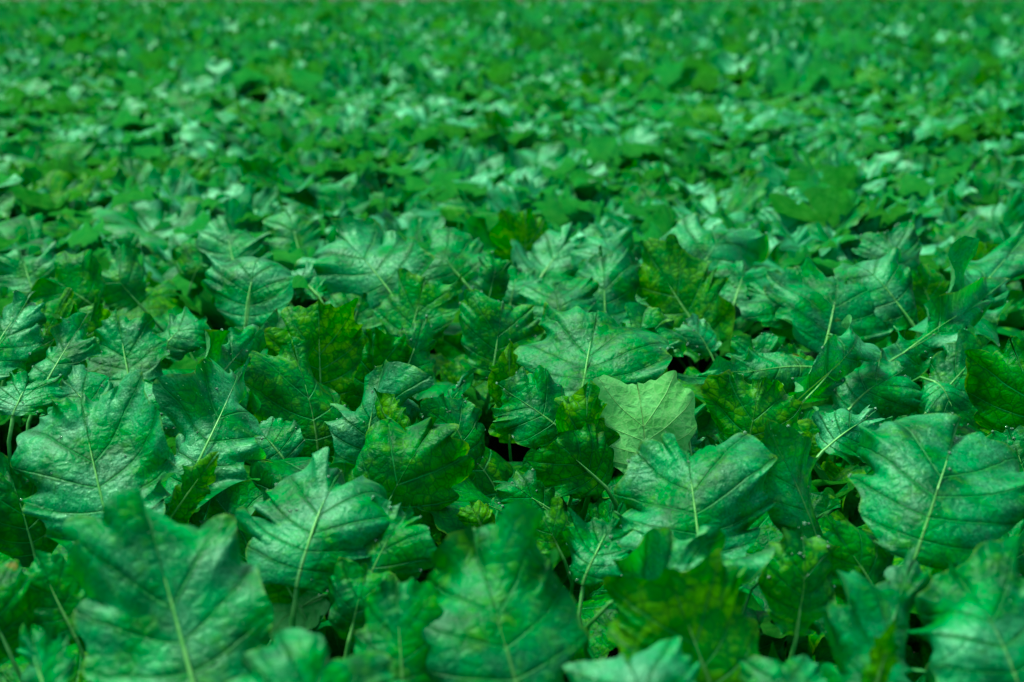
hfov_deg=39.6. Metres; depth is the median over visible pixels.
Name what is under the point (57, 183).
leafy plant
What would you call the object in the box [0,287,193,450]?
leafy plant
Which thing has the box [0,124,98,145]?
leafy plant
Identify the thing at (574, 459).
leafy plant
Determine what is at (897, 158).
leafy plant
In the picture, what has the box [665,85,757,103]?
leafy plant
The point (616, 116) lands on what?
leafy plant
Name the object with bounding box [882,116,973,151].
leafy plant
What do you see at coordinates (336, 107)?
leafy plant
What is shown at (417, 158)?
leafy plant
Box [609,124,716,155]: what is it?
leafy plant
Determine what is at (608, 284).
leafy plant
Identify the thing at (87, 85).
leafy plant
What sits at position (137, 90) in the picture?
leafy plant
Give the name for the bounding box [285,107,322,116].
leafy plant
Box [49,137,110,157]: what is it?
leafy plant
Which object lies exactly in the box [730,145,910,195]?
leafy plant
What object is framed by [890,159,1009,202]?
leafy plant
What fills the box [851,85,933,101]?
leafy plant
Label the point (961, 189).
leafy plant
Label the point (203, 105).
leafy plant
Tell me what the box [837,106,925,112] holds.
leafy plant
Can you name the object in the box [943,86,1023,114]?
leafy plant
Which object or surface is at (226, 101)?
leafy plant
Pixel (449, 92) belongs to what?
leafy plant
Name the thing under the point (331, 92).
leafy plant
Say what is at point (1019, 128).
leafy plant
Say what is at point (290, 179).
leafy plant
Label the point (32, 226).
leafy plant
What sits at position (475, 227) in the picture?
leafy plant
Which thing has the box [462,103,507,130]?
leafy plant
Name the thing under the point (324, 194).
leafy plant
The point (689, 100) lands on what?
leafy plant
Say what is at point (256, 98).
leafy plant
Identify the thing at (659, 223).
leafy plant
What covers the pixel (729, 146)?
leafy plant
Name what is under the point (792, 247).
leafy plant
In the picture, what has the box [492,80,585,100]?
leafy plant
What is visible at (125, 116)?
leafy plant
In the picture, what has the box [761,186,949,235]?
leafy plant
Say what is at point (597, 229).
leafy plant
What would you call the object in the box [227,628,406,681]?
leafy plant
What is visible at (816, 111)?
leafy plant
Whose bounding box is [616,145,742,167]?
leafy plant
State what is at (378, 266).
leafy plant
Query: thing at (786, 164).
leafy plant
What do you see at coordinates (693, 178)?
leafy plant
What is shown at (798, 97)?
leafy plant
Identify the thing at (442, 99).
leafy plant
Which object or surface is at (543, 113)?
leafy plant
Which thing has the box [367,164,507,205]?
leafy plant
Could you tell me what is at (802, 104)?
leafy plant
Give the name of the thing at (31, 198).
leafy plant
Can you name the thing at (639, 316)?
leafy plant
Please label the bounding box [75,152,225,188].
leafy plant
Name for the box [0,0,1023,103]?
field crop
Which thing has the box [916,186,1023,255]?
leafy plant
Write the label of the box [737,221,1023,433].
leafy plant
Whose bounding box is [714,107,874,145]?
leafy plant
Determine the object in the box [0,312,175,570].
leafy plant
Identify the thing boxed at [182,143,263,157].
leafy plant
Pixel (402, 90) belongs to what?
leafy plant
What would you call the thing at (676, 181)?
leafy plant
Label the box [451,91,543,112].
leafy plant
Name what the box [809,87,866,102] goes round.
leafy plant
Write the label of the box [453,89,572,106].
leafy plant
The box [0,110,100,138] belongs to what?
leafy plant
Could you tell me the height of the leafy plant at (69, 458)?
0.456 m
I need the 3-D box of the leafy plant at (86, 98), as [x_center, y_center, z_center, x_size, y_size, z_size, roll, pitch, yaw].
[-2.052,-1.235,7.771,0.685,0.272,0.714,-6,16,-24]
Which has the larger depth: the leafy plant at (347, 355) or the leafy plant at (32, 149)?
the leafy plant at (32, 149)
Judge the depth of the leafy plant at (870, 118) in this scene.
7.14 m
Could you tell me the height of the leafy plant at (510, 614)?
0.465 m
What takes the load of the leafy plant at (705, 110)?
on the ground
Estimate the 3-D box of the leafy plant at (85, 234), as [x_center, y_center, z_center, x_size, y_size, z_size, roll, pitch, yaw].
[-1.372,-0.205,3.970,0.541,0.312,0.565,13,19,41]
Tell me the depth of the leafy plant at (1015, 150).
5.63 m
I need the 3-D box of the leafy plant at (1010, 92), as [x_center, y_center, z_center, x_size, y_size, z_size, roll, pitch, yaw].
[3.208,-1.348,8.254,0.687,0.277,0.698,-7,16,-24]
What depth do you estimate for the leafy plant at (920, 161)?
5.41 m
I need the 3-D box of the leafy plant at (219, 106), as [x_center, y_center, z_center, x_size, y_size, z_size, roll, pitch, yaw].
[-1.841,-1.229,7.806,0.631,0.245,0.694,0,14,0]
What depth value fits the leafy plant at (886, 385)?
2.35 m
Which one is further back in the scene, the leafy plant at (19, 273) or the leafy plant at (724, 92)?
the leafy plant at (724, 92)
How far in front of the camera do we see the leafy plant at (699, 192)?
4.73 m
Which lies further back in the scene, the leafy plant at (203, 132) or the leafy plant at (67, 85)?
the leafy plant at (67, 85)
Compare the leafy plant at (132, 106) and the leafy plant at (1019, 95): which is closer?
the leafy plant at (132, 106)
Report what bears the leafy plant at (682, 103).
on the ground
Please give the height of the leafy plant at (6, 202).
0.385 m
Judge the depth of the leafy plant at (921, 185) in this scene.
4.44 m
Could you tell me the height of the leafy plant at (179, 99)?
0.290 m
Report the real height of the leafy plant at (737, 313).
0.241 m
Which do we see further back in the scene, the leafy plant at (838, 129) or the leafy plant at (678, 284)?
the leafy plant at (838, 129)
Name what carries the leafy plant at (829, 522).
on the ground
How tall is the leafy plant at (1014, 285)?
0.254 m
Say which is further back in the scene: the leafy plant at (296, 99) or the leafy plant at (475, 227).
the leafy plant at (296, 99)
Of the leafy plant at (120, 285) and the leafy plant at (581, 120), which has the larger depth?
the leafy plant at (581, 120)
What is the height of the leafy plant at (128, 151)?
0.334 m
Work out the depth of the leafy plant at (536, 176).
4.74 m
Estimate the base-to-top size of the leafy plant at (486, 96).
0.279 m
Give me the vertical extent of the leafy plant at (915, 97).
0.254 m
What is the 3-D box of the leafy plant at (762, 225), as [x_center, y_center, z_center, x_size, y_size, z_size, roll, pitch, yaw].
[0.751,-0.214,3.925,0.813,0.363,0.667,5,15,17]
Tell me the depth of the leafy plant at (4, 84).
8.68 m
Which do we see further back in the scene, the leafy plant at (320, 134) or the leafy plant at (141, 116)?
the leafy plant at (141, 116)
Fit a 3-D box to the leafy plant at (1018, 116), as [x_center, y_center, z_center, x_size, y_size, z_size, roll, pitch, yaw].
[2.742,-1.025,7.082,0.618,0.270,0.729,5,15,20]
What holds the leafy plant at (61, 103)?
on the ground
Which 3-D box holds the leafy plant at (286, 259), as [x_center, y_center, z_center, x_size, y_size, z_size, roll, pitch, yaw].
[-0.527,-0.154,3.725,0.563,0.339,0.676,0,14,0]
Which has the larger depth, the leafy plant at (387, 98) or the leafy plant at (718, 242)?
the leafy plant at (387, 98)
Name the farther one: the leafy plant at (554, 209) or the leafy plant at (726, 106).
the leafy plant at (726, 106)
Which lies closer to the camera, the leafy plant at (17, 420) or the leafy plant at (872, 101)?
the leafy plant at (17, 420)
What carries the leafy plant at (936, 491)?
on the ground
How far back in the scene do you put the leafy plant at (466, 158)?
5.31 m
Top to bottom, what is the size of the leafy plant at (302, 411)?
0.383 m
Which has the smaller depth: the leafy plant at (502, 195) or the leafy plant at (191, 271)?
the leafy plant at (191, 271)
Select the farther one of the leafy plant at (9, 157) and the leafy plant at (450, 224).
the leafy plant at (9, 157)
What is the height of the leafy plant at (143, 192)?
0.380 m
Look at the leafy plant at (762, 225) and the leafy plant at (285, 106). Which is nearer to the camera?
the leafy plant at (762, 225)
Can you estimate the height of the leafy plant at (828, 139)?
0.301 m
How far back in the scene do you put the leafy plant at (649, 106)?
7.16 m
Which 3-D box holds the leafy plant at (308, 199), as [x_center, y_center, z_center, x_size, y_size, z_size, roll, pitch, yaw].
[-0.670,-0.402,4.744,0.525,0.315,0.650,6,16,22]
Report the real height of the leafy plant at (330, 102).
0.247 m
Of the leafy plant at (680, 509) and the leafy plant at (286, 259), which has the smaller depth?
the leafy plant at (680, 509)
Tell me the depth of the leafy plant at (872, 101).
8.10 m
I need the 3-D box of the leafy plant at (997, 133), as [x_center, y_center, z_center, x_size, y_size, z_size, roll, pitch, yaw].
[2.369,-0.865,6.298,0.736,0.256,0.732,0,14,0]
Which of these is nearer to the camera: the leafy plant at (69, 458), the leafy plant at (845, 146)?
the leafy plant at (69, 458)
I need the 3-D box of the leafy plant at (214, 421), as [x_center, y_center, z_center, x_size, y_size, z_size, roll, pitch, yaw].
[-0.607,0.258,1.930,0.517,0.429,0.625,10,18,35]
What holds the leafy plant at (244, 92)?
on the ground
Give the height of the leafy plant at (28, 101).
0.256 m
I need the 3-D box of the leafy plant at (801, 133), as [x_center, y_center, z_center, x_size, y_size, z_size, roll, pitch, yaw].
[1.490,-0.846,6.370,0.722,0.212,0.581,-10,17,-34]
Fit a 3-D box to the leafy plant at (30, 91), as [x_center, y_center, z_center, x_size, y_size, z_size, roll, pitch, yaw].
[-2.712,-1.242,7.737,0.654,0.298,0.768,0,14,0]
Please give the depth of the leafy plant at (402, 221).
4.44 m
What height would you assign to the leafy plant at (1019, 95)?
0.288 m
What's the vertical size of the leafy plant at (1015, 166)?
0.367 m
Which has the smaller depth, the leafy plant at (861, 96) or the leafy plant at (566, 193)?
the leafy plant at (566, 193)
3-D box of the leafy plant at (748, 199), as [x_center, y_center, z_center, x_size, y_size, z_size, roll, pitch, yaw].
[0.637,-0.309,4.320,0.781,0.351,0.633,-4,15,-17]
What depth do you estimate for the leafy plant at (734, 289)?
3.04 m
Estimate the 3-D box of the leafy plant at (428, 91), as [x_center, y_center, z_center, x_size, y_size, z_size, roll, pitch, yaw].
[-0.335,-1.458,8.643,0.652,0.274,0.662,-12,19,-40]
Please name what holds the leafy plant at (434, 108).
on the ground
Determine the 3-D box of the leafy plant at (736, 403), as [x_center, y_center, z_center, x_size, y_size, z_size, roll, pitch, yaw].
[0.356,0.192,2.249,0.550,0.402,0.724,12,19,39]
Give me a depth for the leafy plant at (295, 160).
5.19 m
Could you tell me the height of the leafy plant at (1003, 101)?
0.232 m
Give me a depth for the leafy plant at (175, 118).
6.69 m
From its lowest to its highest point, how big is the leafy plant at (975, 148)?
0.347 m
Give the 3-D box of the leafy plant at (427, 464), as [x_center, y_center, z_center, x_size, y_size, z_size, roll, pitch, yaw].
[-0.214,0.310,1.838,0.536,0.376,0.696,5,15,20]
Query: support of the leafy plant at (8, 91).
on the ground
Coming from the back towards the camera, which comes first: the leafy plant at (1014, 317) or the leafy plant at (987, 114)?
the leafy plant at (987, 114)
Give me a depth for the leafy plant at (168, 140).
6.75 m
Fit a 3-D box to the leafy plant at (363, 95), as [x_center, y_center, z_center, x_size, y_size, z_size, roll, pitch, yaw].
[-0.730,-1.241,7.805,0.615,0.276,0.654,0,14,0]
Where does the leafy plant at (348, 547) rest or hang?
on the ground
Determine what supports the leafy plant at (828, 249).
on the ground
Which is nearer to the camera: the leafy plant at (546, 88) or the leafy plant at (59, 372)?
the leafy plant at (59, 372)
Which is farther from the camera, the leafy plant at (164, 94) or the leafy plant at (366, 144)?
the leafy plant at (164, 94)
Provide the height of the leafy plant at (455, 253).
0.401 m
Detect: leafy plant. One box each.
[0,80,13,88]
[0,84,48,99]
[0,87,25,106]
[0,87,57,105]
[0,94,72,116]
[0,104,77,122]
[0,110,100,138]
[0,118,52,134]
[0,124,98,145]
[0,128,32,139]
[0,136,108,168]
[0,154,32,173]
[0,162,10,174]
[0,165,131,218]
[0,170,102,236]
[0,173,22,217]
[0,175,115,203]
[0,176,215,238]
[0,190,13,217]
[0,213,177,302]
[0,228,43,250]
[0,241,200,336]
[0,287,13,316]
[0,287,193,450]
[0,290,54,386]
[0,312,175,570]
[0,355,266,680]
[0,370,178,681]
[0,384,40,456]
[0,486,272,681]
[0,553,69,645]
[2,83,122,115]
[4,151,128,185]
[6,110,144,134]
[7,153,52,180]
[15,79,61,95]
[15,142,133,176]
[18,130,58,150]
[20,96,147,132]
[20,106,41,115]
[23,97,156,119]
[28,229,176,301]
[29,218,293,374]
[32,79,98,95]
[33,199,240,265]
[46,217,111,249]
[48,81,91,92]
[49,87,180,113]
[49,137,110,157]
[61,122,169,153]
[73,70,155,92]
[73,88,153,109]
[74,90,193,117]
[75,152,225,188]
[86,306,250,448]
[90,197,280,255]
[92,141,166,158]
[94,230,270,327]
[95,106,181,135]
[98,128,184,153]
[105,125,186,148]
[106,142,199,166]
[107,168,251,221]
[108,147,199,172]
[122,80,219,105]
[123,94,230,112]
[134,95,282,141]
[136,154,240,176]
[148,96,256,114]
[148,105,247,147]
[149,183,326,234]
[152,83,236,95]
[161,147,267,169]
[163,235,297,330]
[163,308,277,523]
[165,297,436,480]
[171,107,318,149]
[181,157,337,203]
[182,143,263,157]
[183,133,264,159]
[189,224,405,310]
[189,414,473,670]
[191,96,254,110]
[200,85,272,107]
[201,252,381,408]
[204,110,352,146]
[210,167,380,221]
[212,198,388,235]
[213,89,297,103]
[218,123,350,171]
[226,100,290,130]
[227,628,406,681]
[234,447,436,657]
[236,143,414,196]
[237,89,323,113]
[241,239,406,393]
[244,336,580,572]
[245,110,370,129]
[255,114,390,154]
[263,211,322,311]
[266,88,354,107]
[267,159,423,216]
[283,94,347,109]
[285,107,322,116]
[291,103,364,114]
[294,216,544,446]
[304,125,486,164]
[305,183,444,217]
[313,116,464,129]
[313,126,408,155]
[318,227,418,241]
[319,134,439,190]
[323,380,619,674]
[324,87,416,113]
[325,83,411,99]
[329,216,498,258]
[330,122,467,154]
[336,104,451,115]
[339,106,446,120]
[344,103,388,125]
[345,90,418,100]
[349,110,414,133]
[352,85,436,100]
[354,197,498,231]
[354,501,588,681]
[365,94,485,117]
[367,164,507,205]
[372,96,509,118]
[378,143,537,188]
[382,94,420,102]
[392,104,472,141]
[393,88,512,105]
[397,216,495,254]
[404,173,595,229]
[412,245,647,448]
[417,213,558,301]
[417,302,673,559]
[418,161,599,234]
[421,222,581,376]
[423,81,482,95]
[430,208,548,352]
[436,86,532,101]
[439,100,562,122]
[439,132,538,160]
[444,110,537,149]
[446,105,612,135]
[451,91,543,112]
[452,201,645,240]
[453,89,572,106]
[456,76,525,93]
[461,119,590,149]
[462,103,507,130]
[470,110,569,138]
[473,160,609,193]
[484,142,597,177]
[488,302,720,499]
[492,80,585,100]
[493,167,656,194]
[507,177,619,212]
[509,91,614,121]
[510,84,641,102]
[520,175,681,225]
[529,118,625,143]
[531,96,645,119]
[532,118,677,167]
[540,81,637,100]
[547,105,637,123]
[559,79,574,95]
[561,431,840,662]
[562,636,699,681]
[565,217,760,269]
[567,84,677,103]
[567,97,691,126]
[570,213,768,373]
[574,112,682,135]
[576,181,762,210]
[586,370,962,681]
[588,198,776,241]
[589,139,707,182]
[600,115,687,135]
[602,533,1023,681]
[609,97,694,122]
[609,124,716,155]
[609,159,728,194]
[615,81,686,93]
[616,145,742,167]
[622,175,771,226]
[626,104,744,133]
[636,234,918,458]
[637,92,716,107]
[639,224,860,325]
[649,172,800,213]
[651,144,788,188]
[658,148,769,166]
[659,97,765,117]
[660,126,767,153]
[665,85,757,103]
[665,90,733,105]
[665,140,774,157]
[669,108,784,144]
[670,93,699,104]
[672,194,869,250]
[672,313,870,472]
[675,321,769,372]
[677,277,1008,526]
[684,97,807,124]
[692,315,881,520]
[698,162,818,204]
[711,260,891,360]
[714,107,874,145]
[715,147,842,181]
[717,87,826,109]
[717,120,851,152]
[720,174,903,213]
[725,147,912,204]
[726,83,829,103]
[730,95,832,113]
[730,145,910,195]
[735,305,740,318]
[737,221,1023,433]
[742,412,1023,668]
[744,101,790,110]
[752,208,953,276]
[756,140,826,158]
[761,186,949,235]
[762,96,826,105]
[763,102,864,117]
[768,132,893,160]
[774,140,860,159]
[781,126,900,147]
[782,168,977,209]
[803,100,849,114]
[807,108,922,126]
[808,84,897,112]
[808,113,885,124]
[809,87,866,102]
[810,121,914,147]
[811,159,1008,201]
[818,94,905,111]
[818,513,1023,681]
[832,88,949,113]
[833,215,1023,287]
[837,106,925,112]
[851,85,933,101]
[851,220,1018,384]
[854,102,922,124]
[855,100,968,122]
[859,108,986,134]
[862,129,967,159]
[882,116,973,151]
[889,240,1023,340]
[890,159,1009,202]
[891,96,1018,113]
[891,111,955,123]
[899,147,990,172]
[903,86,1014,106]
[904,148,946,168]
[905,137,995,158]
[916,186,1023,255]
[925,314,1023,375]
[925,661,935,681]
[927,120,1016,145]
[928,89,1005,97]
[929,157,1023,205]
[933,106,1023,130]
[934,173,1007,211]
[940,107,1006,120]
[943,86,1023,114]
[945,133,1023,170]
[960,77,1023,95]
[961,141,1023,171]
[963,123,1023,145]
[964,335,1023,471]
[973,113,1016,141]
[973,133,1023,158]
[982,112,1023,123]
[989,221,1023,290]
[996,173,1023,193]
[997,89,1015,95]
[1006,281,1023,330]
[1010,90,1023,104]
[1011,103,1023,114]
[1014,110,1023,123]
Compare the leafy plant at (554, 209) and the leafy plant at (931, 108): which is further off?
the leafy plant at (931, 108)
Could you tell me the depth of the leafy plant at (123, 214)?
4.06 m
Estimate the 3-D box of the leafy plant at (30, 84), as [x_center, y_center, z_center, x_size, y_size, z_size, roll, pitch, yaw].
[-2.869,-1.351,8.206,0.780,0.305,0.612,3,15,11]
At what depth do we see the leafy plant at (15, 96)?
7.37 m
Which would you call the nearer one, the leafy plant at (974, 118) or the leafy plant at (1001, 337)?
the leafy plant at (1001, 337)
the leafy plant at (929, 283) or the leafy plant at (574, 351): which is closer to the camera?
the leafy plant at (574, 351)
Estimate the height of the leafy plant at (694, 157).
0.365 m
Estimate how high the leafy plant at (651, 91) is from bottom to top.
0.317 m
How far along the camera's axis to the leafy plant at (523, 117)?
6.40 m
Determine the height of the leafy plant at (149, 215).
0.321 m
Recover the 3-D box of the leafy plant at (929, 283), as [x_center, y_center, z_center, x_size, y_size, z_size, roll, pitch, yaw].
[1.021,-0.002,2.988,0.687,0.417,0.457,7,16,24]
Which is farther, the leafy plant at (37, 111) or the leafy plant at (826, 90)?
the leafy plant at (826, 90)
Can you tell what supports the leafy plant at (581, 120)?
on the ground
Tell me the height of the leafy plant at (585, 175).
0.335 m
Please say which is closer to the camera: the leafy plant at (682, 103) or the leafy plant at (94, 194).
the leafy plant at (94, 194)
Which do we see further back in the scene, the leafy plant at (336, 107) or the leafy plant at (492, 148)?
the leafy plant at (336, 107)
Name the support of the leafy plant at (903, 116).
on the ground
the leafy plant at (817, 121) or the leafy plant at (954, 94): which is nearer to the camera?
the leafy plant at (817, 121)
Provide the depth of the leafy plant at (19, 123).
6.59 m
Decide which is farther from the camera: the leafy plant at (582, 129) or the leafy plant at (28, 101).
the leafy plant at (28, 101)
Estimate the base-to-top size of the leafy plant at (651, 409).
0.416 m
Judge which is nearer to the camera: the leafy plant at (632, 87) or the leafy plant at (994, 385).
the leafy plant at (994, 385)
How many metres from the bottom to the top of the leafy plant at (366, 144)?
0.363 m
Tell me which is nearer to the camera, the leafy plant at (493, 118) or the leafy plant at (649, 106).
the leafy plant at (493, 118)
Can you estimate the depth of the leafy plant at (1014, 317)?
3.25 m
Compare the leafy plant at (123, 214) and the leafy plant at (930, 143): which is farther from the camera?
the leafy plant at (930, 143)
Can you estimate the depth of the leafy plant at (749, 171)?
5.21 m
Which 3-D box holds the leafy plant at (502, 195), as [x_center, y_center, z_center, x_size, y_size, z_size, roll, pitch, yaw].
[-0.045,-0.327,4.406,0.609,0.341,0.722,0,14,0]
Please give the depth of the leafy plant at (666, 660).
1.17 m
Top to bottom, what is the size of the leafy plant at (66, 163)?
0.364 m
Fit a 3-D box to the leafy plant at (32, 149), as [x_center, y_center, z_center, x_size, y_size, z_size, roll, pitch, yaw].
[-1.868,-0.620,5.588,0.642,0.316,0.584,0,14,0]
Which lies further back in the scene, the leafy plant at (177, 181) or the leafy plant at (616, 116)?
the leafy plant at (616, 116)
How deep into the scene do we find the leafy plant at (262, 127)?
6.15 m
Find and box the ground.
[1,321,917,681]
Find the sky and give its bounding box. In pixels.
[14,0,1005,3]
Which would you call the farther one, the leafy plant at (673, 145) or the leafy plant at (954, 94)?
the leafy plant at (954, 94)
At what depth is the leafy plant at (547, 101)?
7.50 m
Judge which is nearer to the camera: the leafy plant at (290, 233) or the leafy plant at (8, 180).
the leafy plant at (290, 233)
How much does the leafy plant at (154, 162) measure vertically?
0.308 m
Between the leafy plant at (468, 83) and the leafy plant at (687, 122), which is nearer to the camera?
the leafy plant at (687, 122)
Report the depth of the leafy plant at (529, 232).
3.33 m
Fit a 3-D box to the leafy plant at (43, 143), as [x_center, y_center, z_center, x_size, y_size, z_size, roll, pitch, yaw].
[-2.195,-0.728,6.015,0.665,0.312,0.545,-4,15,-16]
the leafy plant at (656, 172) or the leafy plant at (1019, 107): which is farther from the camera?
the leafy plant at (1019, 107)
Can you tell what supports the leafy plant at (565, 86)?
on the ground
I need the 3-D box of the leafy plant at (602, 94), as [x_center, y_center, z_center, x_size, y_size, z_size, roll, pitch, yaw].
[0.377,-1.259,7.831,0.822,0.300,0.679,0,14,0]
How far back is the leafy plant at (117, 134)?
6.32 m
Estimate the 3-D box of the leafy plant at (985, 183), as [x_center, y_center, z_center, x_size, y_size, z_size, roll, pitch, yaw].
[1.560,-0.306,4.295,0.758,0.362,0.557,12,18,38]
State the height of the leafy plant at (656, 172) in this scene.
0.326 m
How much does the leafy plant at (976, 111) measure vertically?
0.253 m
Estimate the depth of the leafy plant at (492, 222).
3.95 m
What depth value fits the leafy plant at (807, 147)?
6.09 m
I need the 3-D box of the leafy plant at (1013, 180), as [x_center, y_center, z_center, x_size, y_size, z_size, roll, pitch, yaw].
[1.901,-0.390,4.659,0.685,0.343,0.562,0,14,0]
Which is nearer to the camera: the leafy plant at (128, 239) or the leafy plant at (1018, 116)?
the leafy plant at (128, 239)
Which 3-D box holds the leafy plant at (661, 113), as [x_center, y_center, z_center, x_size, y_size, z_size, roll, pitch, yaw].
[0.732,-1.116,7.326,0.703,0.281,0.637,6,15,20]
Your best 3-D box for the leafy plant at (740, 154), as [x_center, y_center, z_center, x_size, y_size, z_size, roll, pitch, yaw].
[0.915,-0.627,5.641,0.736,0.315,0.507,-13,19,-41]
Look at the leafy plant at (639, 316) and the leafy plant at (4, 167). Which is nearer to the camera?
the leafy plant at (639, 316)
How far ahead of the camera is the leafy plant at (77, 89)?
7.76 m
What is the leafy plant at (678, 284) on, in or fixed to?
on the ground
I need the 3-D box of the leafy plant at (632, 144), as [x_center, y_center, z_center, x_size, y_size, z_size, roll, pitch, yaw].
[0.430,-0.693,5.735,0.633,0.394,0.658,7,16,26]
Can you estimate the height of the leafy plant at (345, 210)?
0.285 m
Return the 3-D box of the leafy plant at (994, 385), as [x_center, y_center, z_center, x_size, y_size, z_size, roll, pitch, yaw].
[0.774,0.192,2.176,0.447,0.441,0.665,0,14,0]
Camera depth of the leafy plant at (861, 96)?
8.19 m
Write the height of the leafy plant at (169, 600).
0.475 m
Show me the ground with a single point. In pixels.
(501, 449)
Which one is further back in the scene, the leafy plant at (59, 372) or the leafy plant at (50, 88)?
the leafy plant at (50, 88)
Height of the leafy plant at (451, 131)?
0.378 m
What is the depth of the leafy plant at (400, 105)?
7.17 m
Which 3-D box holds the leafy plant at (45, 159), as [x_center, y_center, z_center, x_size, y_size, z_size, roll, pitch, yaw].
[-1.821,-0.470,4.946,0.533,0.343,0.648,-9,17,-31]
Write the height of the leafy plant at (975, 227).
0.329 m
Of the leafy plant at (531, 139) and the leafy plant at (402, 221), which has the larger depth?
the leafy plant at (531, 139)
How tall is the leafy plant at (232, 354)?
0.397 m
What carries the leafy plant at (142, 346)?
on the ground
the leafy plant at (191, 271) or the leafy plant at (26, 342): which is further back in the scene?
the leafy plant at (191, 271)
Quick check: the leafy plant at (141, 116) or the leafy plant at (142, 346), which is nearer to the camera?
the leafy plant at (142, 346)
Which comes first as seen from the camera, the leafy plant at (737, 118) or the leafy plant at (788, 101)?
the leafy plant at (737, 118)
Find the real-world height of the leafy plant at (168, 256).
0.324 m
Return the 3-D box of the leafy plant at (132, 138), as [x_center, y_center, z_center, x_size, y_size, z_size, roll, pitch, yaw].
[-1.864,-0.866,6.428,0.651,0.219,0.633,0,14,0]
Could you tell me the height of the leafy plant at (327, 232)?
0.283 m
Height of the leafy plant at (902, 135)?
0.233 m
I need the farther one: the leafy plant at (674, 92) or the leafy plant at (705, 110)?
the leafy plant at (674, 92)
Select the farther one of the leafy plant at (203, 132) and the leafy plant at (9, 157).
the leafy plant at (203, 132)
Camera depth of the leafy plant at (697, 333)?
2.56 m
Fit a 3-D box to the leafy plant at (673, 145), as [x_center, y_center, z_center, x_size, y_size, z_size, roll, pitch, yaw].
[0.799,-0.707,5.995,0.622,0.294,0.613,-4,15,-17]
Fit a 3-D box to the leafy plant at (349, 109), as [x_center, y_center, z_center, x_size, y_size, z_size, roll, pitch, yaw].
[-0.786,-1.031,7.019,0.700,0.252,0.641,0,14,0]
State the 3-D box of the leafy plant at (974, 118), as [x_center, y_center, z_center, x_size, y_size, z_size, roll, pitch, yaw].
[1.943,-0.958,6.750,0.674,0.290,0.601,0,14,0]
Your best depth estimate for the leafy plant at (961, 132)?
6.29 m
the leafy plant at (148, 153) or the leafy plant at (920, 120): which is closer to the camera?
the leafy plant at (148, 153)
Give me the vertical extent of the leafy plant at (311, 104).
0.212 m
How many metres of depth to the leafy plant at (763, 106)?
7.53 m
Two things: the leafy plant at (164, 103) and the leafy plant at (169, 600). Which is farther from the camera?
the leafy plant at (164, 103)
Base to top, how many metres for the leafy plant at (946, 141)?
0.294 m
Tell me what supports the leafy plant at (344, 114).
on the ground
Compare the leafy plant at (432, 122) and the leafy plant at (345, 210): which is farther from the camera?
the leafy plant at (432, 122)
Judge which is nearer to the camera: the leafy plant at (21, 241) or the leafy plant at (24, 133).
the leafy plant at (21, 241)
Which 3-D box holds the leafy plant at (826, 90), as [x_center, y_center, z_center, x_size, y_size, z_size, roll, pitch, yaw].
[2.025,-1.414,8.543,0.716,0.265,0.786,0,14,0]
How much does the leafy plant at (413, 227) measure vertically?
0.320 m
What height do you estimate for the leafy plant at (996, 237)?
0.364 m
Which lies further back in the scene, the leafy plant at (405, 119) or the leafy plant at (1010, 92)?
the leafy plant at (1010, 92)
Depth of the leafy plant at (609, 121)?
6.70 m
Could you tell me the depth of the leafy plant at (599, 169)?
5.08 m
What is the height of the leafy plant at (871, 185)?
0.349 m
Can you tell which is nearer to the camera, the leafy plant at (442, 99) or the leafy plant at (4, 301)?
the leafy plant at (4, 301)
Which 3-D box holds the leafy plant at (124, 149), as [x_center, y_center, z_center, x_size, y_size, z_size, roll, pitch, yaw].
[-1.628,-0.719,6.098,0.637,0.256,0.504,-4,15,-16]
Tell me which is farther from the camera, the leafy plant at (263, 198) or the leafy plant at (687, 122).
the leafy plant at (687, 122)
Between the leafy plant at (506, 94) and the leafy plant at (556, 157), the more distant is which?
the leafy plant at (506, 94)
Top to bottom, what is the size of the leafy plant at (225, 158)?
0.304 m
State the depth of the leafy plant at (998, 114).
6.52 m
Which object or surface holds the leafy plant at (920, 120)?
on the ground
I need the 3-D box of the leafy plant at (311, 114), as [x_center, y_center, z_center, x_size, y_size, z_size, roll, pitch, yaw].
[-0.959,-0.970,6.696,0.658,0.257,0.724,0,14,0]
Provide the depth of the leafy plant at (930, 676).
1.44 m
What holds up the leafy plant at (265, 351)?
on the ground
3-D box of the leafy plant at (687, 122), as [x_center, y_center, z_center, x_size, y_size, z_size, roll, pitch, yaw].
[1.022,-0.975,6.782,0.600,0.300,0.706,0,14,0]
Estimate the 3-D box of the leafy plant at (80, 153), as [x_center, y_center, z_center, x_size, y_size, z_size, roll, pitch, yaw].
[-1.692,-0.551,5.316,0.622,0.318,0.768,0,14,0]
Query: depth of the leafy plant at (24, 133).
6.26 m
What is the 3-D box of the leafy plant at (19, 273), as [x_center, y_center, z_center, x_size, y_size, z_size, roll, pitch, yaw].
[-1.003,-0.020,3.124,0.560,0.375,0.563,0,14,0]
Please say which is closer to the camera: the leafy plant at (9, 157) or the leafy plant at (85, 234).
the leafy plant at (85, 234)
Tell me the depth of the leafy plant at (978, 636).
1.29 m
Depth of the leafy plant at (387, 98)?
8.11 m
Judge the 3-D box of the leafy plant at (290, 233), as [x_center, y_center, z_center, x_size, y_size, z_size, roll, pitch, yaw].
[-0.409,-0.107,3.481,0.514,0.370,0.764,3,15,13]
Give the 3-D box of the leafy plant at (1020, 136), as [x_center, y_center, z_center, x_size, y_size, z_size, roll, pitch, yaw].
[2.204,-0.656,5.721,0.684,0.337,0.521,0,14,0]
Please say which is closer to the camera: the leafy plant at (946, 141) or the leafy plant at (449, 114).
the leafy plant at (946, 141)
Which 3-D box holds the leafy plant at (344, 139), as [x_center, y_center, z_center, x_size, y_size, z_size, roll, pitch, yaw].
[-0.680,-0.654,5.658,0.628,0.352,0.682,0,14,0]
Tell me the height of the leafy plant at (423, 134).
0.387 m

